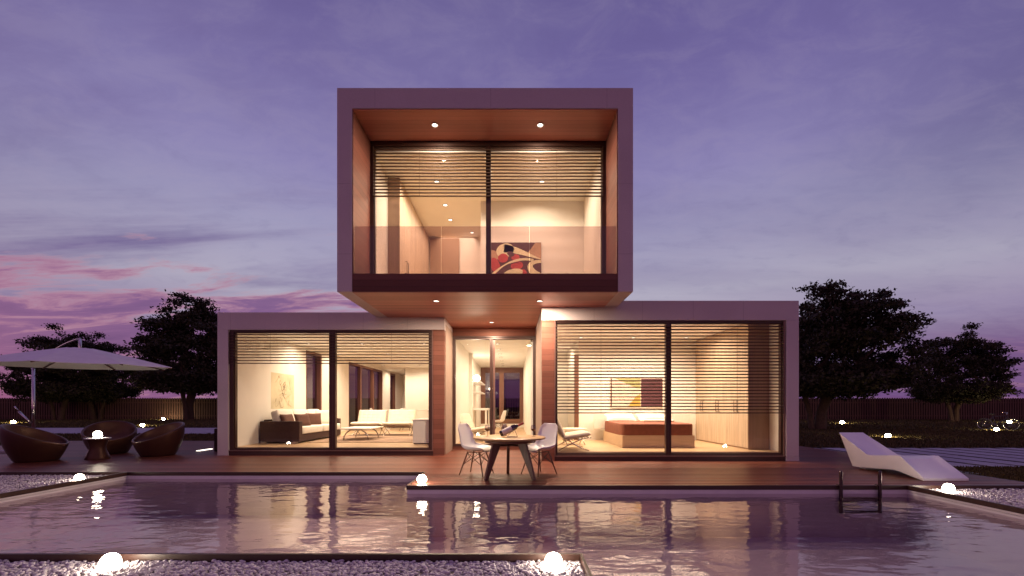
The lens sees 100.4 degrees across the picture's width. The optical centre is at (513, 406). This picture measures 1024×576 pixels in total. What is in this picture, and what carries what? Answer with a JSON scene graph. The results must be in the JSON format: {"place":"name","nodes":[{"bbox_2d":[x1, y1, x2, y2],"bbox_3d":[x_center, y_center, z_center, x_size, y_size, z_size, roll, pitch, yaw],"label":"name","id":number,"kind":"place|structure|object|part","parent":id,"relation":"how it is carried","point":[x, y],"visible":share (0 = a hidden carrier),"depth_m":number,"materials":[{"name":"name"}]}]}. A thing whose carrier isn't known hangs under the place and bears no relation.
{"place":"outdoors","nodes":[
{"label":"outdoors","id":0,"kind":"place"},
{"bbox_2d":[388,178,428,273],"bbox_3d":[-3.076,-4.365,13.045,0.359,3.161,3.890,0,0,0],"label":"wardrobe","id":1,"kind":"object","parent":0,"point":[408,245],"visible":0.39,"depth_m":11.70,"materials":[{"name":"brown wood"}]},
{"bbox_3d":[-2.933,-4.375,11.444,0.074,3.101,0.639,0,0,0],"label":"wardrobe door","id":2,"kind":"part","parent":1,"relation":"part of","materials":[{"name":"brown wood"}]},
{"bbox_3d":[-2.933,-4.375,12.088,0.074,3.101,0.639,0,0,0],"label":"wardrobe door","id":3,"kind":"part","parent":1,"relation":"part of","materials":[{"name":"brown wood"}]},
{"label":"wardrobe door","id":4,"kind":"part","parent":1,"relation":"part of","materials":[{"name":"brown wood"}]},
{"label":"wardrobe door","id":5,"kind":"part","parent":1,"relation":"part of","materials":[{"name":"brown wood"}]},
{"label":"wardrobe door","id":6,"kind":"part","parent":1,"relation":"part of","materials":[{"name":"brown wood"}]},
{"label":"wardrobe door","id":7,"kind":"part","parent":1,"relation":"part of","materials":[{"name":"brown wood"}]},
{"bbox_2d":[412,418,428,443],"bbox_3d":[-2.547,0.740,13.260,0.845,0.719,1.720,0,0,0],"label":"media cabinet","id":8,"kind":"object","parent":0,"point":[420,430],"visible":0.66,"depth_m":12.42,"materials":[{"name":"white paint"}]},
{"bbox_2d":[217,88,798,460],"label":"house","id":9,"kind":"structure","parent":0,"point":[584,277],"depth_m":10.99,"materials":[{"name":"white concrete"}]},
{"bbox_2d":[271,372,293,408],"bbox_3d":[-7.564,-0.495,14.000,0.032,1.150,1.400,0,0,0],"label":"sketch picture","id":10,"kind":"object","parent":9,"relation":"attached to","point":[282,391],"visible":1,"depth_m":13.97,"materials":[{"name":"beige paper"}]},
{"bbox_2d":[260,409,340,442],"bbox_3d":[-6.910,0.596,14.270,1.180,1.006,3.300,0,0,0],"label":"sofa","id":11,"kind":"object","parent":9,"relation":"on","point":[275,428],"visible":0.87,"depth_m":12.62,"materials":[{"name":"brown fabric"}]},
{"bbox_2d":[279,414,293,420],"bbox_3d":[-6.930,0.435,13.120,0.236,0.395,0.500,0,0,15],"label":"throw pillow","id":12,"kind":"object","parent":11,"relation":"on","point":[286,417],"visible":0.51,"depth_m":13.03,"materials":[{"name":"brown fabric"}]},
{"bbox_2d":[294,414,310,425],"bbox_3d":[-6.720,0.435,13.620,0.244,0.389,0.500,0,0,30],"label":"throw pillow","id":13,"kind":"object","parent":11,"relation":"on","point":[304,419],"visible":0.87,"depth_m":13.57,"materials":[{"name":"brown fabric"}]},
{"bbox_2d":[305,413,321,424],"bbox_3d":[-6.800,0.435,14.550,0.500,0.411,0.206,0,0,-40],"label":"throw pillow","id":14,"kind":"object","parent":11,"relation":"on","point":[315,418],"visible":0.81,"depth_m":14.51,"materials":[{"name":"brown fabric"}]},
{"bbox_2d":[315,410,328,423],"bbox_3d":[-6.860,0.380,15.420,0.600,0.502,0.276,0,0,-30],"label":"throw pillow","id":15,"kind":"object","parent":11,"relation":"on","point":[324,416],"visible":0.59,"depth_m":15.35,"materials":[{"name":"white fabric"}]},
{"bbox_2d":[306,350,321,409],"bbox_3d":[-7.680,-0.479,16.200,0.240,3.157,1.296,0,0,0],"label":"side window","id":16,"kind":"structure","parent":9,"relation":"in","point":[313,372],"depth_m":16.51,"materials":[{"name":"brown glass"}]},
{"bbox_2d":[229,332,431,363],"bbox_3d":[-4.845,-1.544,11.328,5.380,0.843,0.050,0,0,0],"label":"slatted blind","id":17,"kind":"object","parent":9,"relation":"attached to","point":[391,348],"visible":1,"depth_m":11.30,"materials":[{"name":"beige wood"}]},
{"bbox_2d":[228,330,432,450],"bbox_3d":[-4.832,-0.420,11.396,5.415,3.217,0.188,0,0,0],"label":"window","id":18,"kind":"structure","parent":9,"relation":"in","point":[233,367],"depth_m":11.35,"materials":[{"name":"clear glass"}]},
{"bbox_2d":[307,434,412,442],"bbox_3d":[-4.600,1.092,14.925,3.300,0.012,3.950,0,0,0],"label":"rug","id":19,"kind":"object","parent":9,"relation":"on","point":[390,438],"visible":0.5,"depth_m":14.00,"materials":[{"name":"carpet"}]},
{"bbox_2d":[339,426,383,439],"bbox_3d":[-5.080,0.895,14.375,1.000,0.388,1.450,0,0,0],"label":"coffee table","id":20,"kind":"object","parent":19,"relation":"on","point":[359,428],"visible":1,"depth_m":13.90,"materials":[{"name":"white paint"}]},
{"bbox_2d":[350,410,386,435],"bbox_3d":[-5.500,0.613,16.299,1.080,0.965,1.023,0,0,0],"label":"lounge chair","id":21,"kind":"object","parent":19,"relation":"on","point":[371,417],"visible":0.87,"depth_m":16.57,"materials":[{"name":"beige leather"}]},
{"bbox_2d":[382,410,416,435],"bbox_3d":[-4.330,0.613,16.299,1.080,0.965,1.023,0,0,0],"label":"lounge chair","id":22,"kind":"object","parent":19,"relation":"on","point":[400,418],"visible":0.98,"depth_m":16.55,"materials":[{"name":"beige leather"}]},
{"bbox_2d":[349,362,381,426],"bbox_3d":[-7.680,-0.479,22.150,0.240,3.157,5.096,0,0,0],"label":"side window","id":23,"kind":"structure","parent":9,"relation":"in","point":[365,383],"depth_m":22.02,"materials":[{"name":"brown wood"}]},
{"bbox_2d":[390,373,394,408],"bbox_3d":[-7.680,-0.479,26.800,0.240,3.157,1.196,0,0,0],"label":"side window","id":24,"kind":"structure","parent":9,"relation":"in","point":[392,376],"depth_m":27.32,"materials":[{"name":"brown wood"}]},
{"bbox_2d":[386,409,428,429],"bbox_3d":[-4.975,0.620,20.800,2.050,0.959,1.200,0,0,0],"label":"dining table","id":25,"kind":"object","parent":9,"relation":"on","point":[427,410],"visible":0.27,"depth_m":20.20,"materials":[{"name":"white paint"}]},
{"bbox_2d":[430,238,458,273],"bbox_3d":[-2.395,-4.332,14.963,1.010,3.096,0.065,0,0,0],"label":"interior door","id":26,"kind":"structure","parent":9,"relation":"in","point":[444,252],"depth_m":14.93,"materials":[{"name":"wood"}]},
{"bbox_2d":[460,413,489,441],"bbox_3d":[-1.265,0.691,14.412,0.972,0.917,1.026,0,0,15],"label":"lounge chair","id":27,"kind":"object","parent":9,"relation":"on","point":[466,418],"visible":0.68,"depth_m":14.23,"materials":[{"name":"white plastic"}]},
{"bbox_2d":[473,381,484,384],"bbox_3d":[-1.519,-1.000,18.600,0.438,0.040,2.600,0,0,0],"label":"wall shelf","id":28,"kind":"object","parent":9,"relation":"attached to","point":[478,383],"depth_m":18.26,"materials":[{"name":"white paint"}]},
{"bbox_2d":[473,375,479,380],"bbox_3d":[-1.500,-1.150,17.550,0.260,0.260,0.260,0,0,0],"label":"globe lamp","id":29,"kind":"object","parent":28,"relation":"on","point":[476,378],"visible":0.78,"depth_m":17.46,"materials":[{"name":"white glass"}]},
{"bbox_2d":[473,408,489,433],"bbox_3d":[-1.393,0.610,18.350,0.685,1.059,2.100,0,0,0],"label":"desk","id":30,"kind":"object","parent":9,"relation":"on","point":[485,409],"visible":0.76,"depth_m":17.35,"materials":[{"name":"white paint"}]},
{"bbox_2d":[373,147,602,196],"bbox_3d":[-0.578,-5.403,9.847,5.296,1.144,0.050,0,0,0],"label":"slatted blind","id":31,"kind":"object","parent":9,"relation":"attached to","point":[419,172],"visible":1,"depth_m":9.83,"materials":[{"name":"brown wood"}]},
{"bbox_2d":[370,141,605,273],"bbox_3d":[-0.578,-4.459,9.940,5.450,3.389,0.140,0,0,0],"label":"window","id":32,"kind":"structure","parent":9,"relation":"in","point":[376,144],"depth_m":9.87,"materials":[{"name":"brown metal"}]},
{"bbox_2d":[453,336,535,445],"bbox_3d":[-0.568,-0.455,12.885,2.495,3.310,0.170,0,0,0],"label":"glass door","id":33,"kind":"structure","parent":9,"relation":"in","point":[492,339],"depth_m":12.83,"materials":[{"name":"brown metal"}]},
{"bbox_2d":[495,411,505,429],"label":"shell chair","id":34,"kind":"object","parent":9,"relation":"on","point":[503,415],"visible":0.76,"depth_m":17.81,"materials":[{"name":"white plastic"}]},
{"bbox_2d":[481,368,522,423],"bbox_3d":[-0.595,-0.580,23.100,2.286,3.036,0.160,0,0,0],"label":"end window","id":35,"kind":"structure","parent":9,"relation":"in","point":[508,381],"depth_m":23.10,"materials":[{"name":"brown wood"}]},
{"bbox_2d":[491,242,540,273],"bbox_3d":[0.090,-3.759,12.336,1.450,1.950,0.034,0,0,0],"label":"abstract picture","id":36,"kind":"object","parent":9,"relation":"on","point":[515,257],"visible":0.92,"depth_m":12.32},
{"bbox_2d":[557,417,590,450],"bbox_3d":[1.475,0.665,11.050,0.941,0.888,0.994,0,0,0],"label":"lounge chair","id":37,"kind":"object","parent":9,"relation":"on","point":[569,436],"visible":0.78,"depth_m":10.59,"materials":[{"name":"beige leather"}]},
{"bbox_2d":[563,428,585,444],"bbox_3d":[1.750,0.866,12.350,0.620,0.483,0.580,0,0,-8],"label":"footstool","id":38,"kind":"object","parent":9,"relation":"on","point":[570,429],"visible":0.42,"depth_m":12.09,"materials":[{"name":"beige leather"}]},
{"bbox_2d":[610,378,662,407],"bbox_3d":[4.040,-0.447,13.944,1.720,0.980,0.032,0,0,0],"label":"block picture","id":39,"kind":"object","parent":9,"relation":"attached to","point":[636,382],"visible":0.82,"depth_m":13.93},
{"bbox_2d":[594,414,694,447],"bbox_3d":[4.150,0.669,12.550,3.100,0.859,2.460,0,0,0],"label":"bed","id":40,"kind":"object","parent":9,"relation":"on","point":[638,433],"visible":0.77,"depth_m":11.33,"materials":[{"name":"brown fabric"}]},
{"bbox_2d":[604,413,636,420],"bbox_3d":[3.350,0.340,13.350,0.920,0.325,0.482,0,0,0],"label":"bed pillow","id":41,"kind":"object","parent":40,"relation":"on","point":[619,416],"visible":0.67,"depth_m":13.15,"materials":[{"name":"white fabric"}]},
{"bbox_2d":[636,413,663,420],"bbox_3d":[4.350,0.340,13.350,0.920,0.325,0.482,0,0,0],"label":"bed pillow","id":42,"kind":"object","parent":40,"relation":"on","point":[641,416],"visible":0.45,"depth_m":13.19,"materials":[{"name":"white fabric"}]},
{"bbox_2d":[642,419,673,421],"bbox_3d":[4.200,0.415,12.350,0.850,0.070,0.420,0,0,12],"label":"folded towel","id":43,"kind":"object","parent":40,"relation":"on","point":[652,420],"visible":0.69,"depth_m":12.20,"materials":[{"name":"white fabric"}]},
{"bbox_2d":[556,324,783,413],"bbox_3d":[3.726,-0.895,10.158,5.428,2.140,0.050,0,0,0],"label":"slatted blind","id":44,"kind":"object","parent":9,"relation":"attached to","point":[737,364],"visible":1,"depth_m":10.13,"materials":[{"name":"brown wood"}]},
{"bbox_2d":[555,320,785,456],"bbox_3d":[3.736,-0.423,10.225,5.498,3.243,0.190,0,0,0],"label":"window","id":45,"kind":"structure","parent":9,"relation":"in","point":[667,416],"depth_m":10.19,"materials":[{"name":"brown metal"}]},
{"bbox_2d":[696,325,768,449],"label":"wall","id":46,"kind":"structure","parent":9,"relation":"on","point":[749,431],"depth_m":11.52,"materials":[{"name":"brown wood"}]},
{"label":"wardrobe door","id":47,"kind":"part","parent":46,"relation":"part of","materials":[{"name":"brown wood"}]},
{"bbox_3d":[5.963,-0.533,13.192,0.074,3.186,0.510,0,0,0],"label":"wardrobe door","id":48,"kind":"part","parent":46,"relation":"part of","materials":[{"name":"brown wood"}]},
{"bbox_3d":[5.963,-0.533,12.676,0.074,3.186,0.510,0,0,0],"label":"wardrobe door","id":49,"kind":"part","parent":46,"relation":"part of","materials":[{"name":"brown wood"}]},
{"bbox_3d":[5.963,-0.533,12.161,0.074,3.186,0.510,0,0,0],"label":"wardrobe door","id":50,"kind":"part","parent":46,"relation":"part of","materials":[{"name":"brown wood"}]},
{"bbox_3d":[5.963,-0.533,11.645,0.074,3.186,0.510,0,0,0],"label":"wardrobe door","id":51,"kind":"part","parent":46,"relation":"part of","materials":[{"name":"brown wood"}]},
{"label":"wardrobe door","id":52,"kind":"part","parent":46,"relation":"part of","materials":[{"name":"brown wood"}]},
{"bbox_2d":[9,477,1011,575],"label":"gravel ground","id":53,"kind":"structure","parent":0,"point":[451,572],"depth_m":3.52,"materials":[{"name":"white gravel"}]},
{"bbox_2d":[0,474,104,492],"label":"gravel","id":54,"kind":"structure","parent":53,"relation":"on","point":[13,484],"depth_m":7.75,"materials":[{"name":"white gravel"}]},
{"bbox_2d":[74,474,84,480],"bbox_3d":[-7.927,1.304,7.800,0.136,0.136,0.136,0,0,0],"label":"globe lamp","id":55,"kind":"object","parent":54,"relation":"on","point":[79,476],"visible":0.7,"depth_m":7.76,"materials":[{"name":"white glass"}]},
{"bbox_2d":[0,559,584,575],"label":"gravel","id":56,"kind":"structure","parent":53,"relation":"on","point":[171,567],"depth_m":3.55,"materials":[{"name":"white gravel"}]},
{"bbox_2d":[99,553,121,570],"bbox_3d":[-3.345,1.290,3.545,0.138,0.138,0.138,0,0,0],"label":"globe lamp","id":57,"kind":"object","parent":56,"relation":"on","point":[109,561],"visible":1,"depth_m":3.51,"materials":[{"name":"white glass"}]},
{"bbox_2d":[545,552,561,569],"bbox_3d":[0.338,1.292,3.560,0.142,0.142,0.142,0,0,0],"label":"globe lamp","id":58,"kind":"object","parent":56,"relation":"on","point":[553,560],"visible":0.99,"depth_m":3.51,"materials":[{"name":"white glass"}]},
{"bbox_2d":[930,488,1023,507],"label":"gravel","id":59,"kind":"structure","parent":53,"relation":"on","point":[1015,496],"depth_m":6.52,"materials":[{"name":"white gravel"}]},
{"bbox_2d":[942,484,954,492],"bbox_3d":[6.858,1.288,6.720,0.144,0.144,0.144,0,0,0],"label":"globe lamp","id":60,"kind":"object","parent":59,"relation":"on","point":[950,488],"visible":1,"depth_m":6.68,"materials":[{"name":"white glass"}]},
{"bbox_2d":[0,419,1023,481],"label":"grass","id":61,"kind":"structure","parent":0,"point":[913,434],"depth_m":21.84,"materials":[{"name":"green plant"}]},
{"bbox_2d":[0,420,1023,516],"bbox_3d":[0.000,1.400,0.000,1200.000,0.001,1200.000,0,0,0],"label":"ground","id":62,"kind":"structure","parent":0,"point":[829,449],"depth_m":13.54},
{"bbox_2d":[0,323,120,419],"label":"broadleaf tree","id":63,"kind":"object","parent":62,"relation":"on","point":[12,387],"visible":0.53,"depth_m":40.98,"materials":[{"name":"green plant"}]},
{"bbox_2d":[30,331,143,418],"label":"broadleaf tree","id":64,"kind":"object","parent":62,"relation":"on","point":[124,390],"visible":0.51,"depth_m":43.97,"materials":[{"name":"green plant"}]},
{"bbox_2d":[118,289,219,419],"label":"broadleaf tree","id":65,"kind":"object","parent":62,"relation":"on","point":[190,374],"visible":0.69,"depth_m":41.43,"materials":[{"name":"green plant"}]},
{"bbox_2d":[0,398,1023,419],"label":"fence","id":66,"kind":"object","parent":62,"relation":"on","point":[206,408],"visible":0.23,"depth_m":44.98,"materials":[{"name":"brown wood"}]},
{"bbox_2d":[0,476,1023,575],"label":"pool basin","id":67,"kind":"object","parent":62,"relation":"in","point":[706,533],"visible":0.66,"depth_m":7.01,"materials":[{"name":"liquid"}]},
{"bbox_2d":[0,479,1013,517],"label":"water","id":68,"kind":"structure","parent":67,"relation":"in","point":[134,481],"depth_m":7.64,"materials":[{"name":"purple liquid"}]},
{"bbox_2d":[0,472,1023,575],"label":"pool coping","id":69,"kind":"object","parent":67,"relation":"on","point":[290,557],"visible":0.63,"depth_m":6.54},
{"bbox_2d":[836,471,881,512],"bbox_3d":[5.670,1.395,6.990,0.687,0.691,0.120,0,0,0],"label":"pool ladder","id":70,"kind":"object","parent":69,"relation":"attached to","point":[841,498],"visible":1,"depth_m":6.94,"materials":[{"name":"metal"}]},
{"bbox_2d":[792,279,947,428],"bbox_3d":[19.574,-3.113,25.656,8.750,9.312,8.406,0,0,-21],"label":"broadleaf tree","id":71,"kind":"object","parent":62,"relation":"on","point":[850,334],"visible":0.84,"depth_m":23.85,"materials":[{"name":"green plant"}]},
{"bbox_2d":[903,322,1023,421],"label":"broadleaf tree","id":72,"kind":"object","parent":62,"relation":"on","point":[976,360],"visible":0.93,"depth_m":36.77,"materials":[{"name":"green plant"}]},
{"bbox_2d":[976,412,1020,429],"bbox_3d":[28.406,0.874,25.000,0.618,1.052,1.740,0,0,-32],"label":"bicycle","id":73,"kind":"object","parent":62,"relation":"on","point":[992,424],"visible":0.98,"depth_m":24.98,"materials":[{"name":"black metal"}]},
{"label":"deck underframe","id":74,"kind":"structure","parent":62,"relation":"on","visible":0},
{"bbox_2d":[0,441,1023,484],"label":"deck","id":75,"kind":"structure","parent":74,"relation":"on","point":[814,466],"depth_m":8.95,"materials":[{"name":"brown wood"}]},
{"bbox_2d":[0,424,68,462],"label":"pod chair","id":76,"kind":"object","parent":75,"relation":"on","point":[22,444],"visible":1,"depth_m":9.86,"materials":[{"name":"wicker"}]},
{"bbox_2d":[0,338,171,452],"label":"umbrella","id":77,"kind":"object","parent":75,"relation":"on","point":[79,357],"visible":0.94,"depth_m":9.88,"materials":[{"name":"fabric"}]},
{"bbox_2d":[83,437,111,459],"bbox_3d":[-10.270,1.037,10.550,0.500,0.522,0.500,0,0,0],"label":"side table","id":78,"kind":"object","parent":75,"relation":"on","point":[97,449],"visible":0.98,"depth_m":10.41,"materials":[{"name":"plastic"}]},
{"bbox_2d":[93,431,101,437],"bbox_3d":[-10.260,0.693,10.540,0.170,0.170,0.170,0,0,0],"label":"globe lamp","id":79,"kind":"object","parent":78,"relation":"on","point":[97,434],"visible":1,"depth_m":10.49,"materials":[{"name":"white glass"}]},
{"bbox_2d":[81,421,136,453],"bbox_3d":[-11.162,0.853,11.817,1.138,0.891,1.104,0,0,-36],"label":"pod chair","id":80,"kind":"object","parent":75,"relation":"on","point":[122,434],"visible":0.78,"depth_m":11.95,"materials":[{"name":"brown wicker"}]},
{"bbox_2d":[131,422,184,456],"bbox_3d":[-9.392,0.861,11.318,1.115,0.873,1.082,0,0,24],"label":"pod chair","id":81,"kind":"object","parent":75,"relation":"on","point":[165,440],"visible":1,"depth_m":11.14,"materials":[{"name":"brown wicker"}]},
{"bbox_2d":[214,428,216,450],"bbox_3d":[-8.236,0.968,12.794,0.792,0.656,1.012,0,0,0],"label":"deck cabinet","id":82,"kind":"object","parent":75,"relation":"on","point":[215,439],"visible":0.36,"depth_m":12.29,"materials":[{"name":"black"}]},
{"bbox_2d":[417,475,426,483],"bbox_3d":[-1.530,1.224,7.160,0.156,0.156,0.156,0,0,0],"label":"globe lamp","id":83,"kind":"object","parent":75,"relation":"on","point":[421,479],"visible":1,"depth_m":7.11,"materials":[{"name":"white glass"}]},
{"bbox_2d":[458,423,493,476],"bbox_3d":[-0.721,0.815,8.179,0.606,0.969,0.562,0,0,22],"label":"shell chair","id":84,"kind":"object","parent":75,"relation":"on","point":[467,440],"visible":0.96,"depth_m":8.26,"materials":[{"name":"white plastic"}]},
{"bbox_2d":[473,434,545,479],"bbox_3d":[-0.070,0.928,7.850,1.336,0.740,1.336,0,0,0],"label":"round table","id":85,"kind":"object","parent":75,"relation":"on","point":[497,441],"visible":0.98,"depth_m":7.57,"materials":[{"name":"brown wood"}]},
{"bbox_3d":[-0.020,0.457,7.730,0.209,0.199,0.133,0,0,0],"label":"bottle cradle","id":86,"kind":"object","parent":85,"relation":"on","visible":0},
{"bbox_2d":[499,422,523,435],"bbox_3d":[-0.025,0.412,7.726,0.456,0.269,0.120,0,0,0],"label":"wine bottle","id":87,"kind":"object","parent":86,"relation":"on","point":[507,430],"visible":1,"depth_m":7.68,"materials":[{"name":"black glass"}]},
{"bbox_2d":[521,423,557,476],"bbox_3d":[0.518,0.815,8.195,0.606,0.969,0.562,0,0,-40],"label":"shell chair","id":88,"kind":"object","parent":75,"relation":"on","point":[548,431],"visible":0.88,"depth_m":8.30,"materials":[{"name":"white plastic"}]},
{"bbox_2d":[839,432,968,480],"bbox_3d":[7.545,0.935,8.395,0.789,0.726,1.930,0,0,0],"label":"sun lounger","id":89,"kind":"object","parent":75,"relation":"on","point":[864,451],"visible":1,"depth_m":8.07,"materials":[{"name":"white plastic"}]},
{"bbox_2d":[0,0,1023,398],"label":"sky","id":90,"kind":"structure","parent":0,"point":[148,148],"materials":[{"name":"purple"}]},
{"bbox_2d":[36,428,1023,466],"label":"path","id":91,"kind":"structure","parent":0,"point":[973,455],"depth_m":12.83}
]}

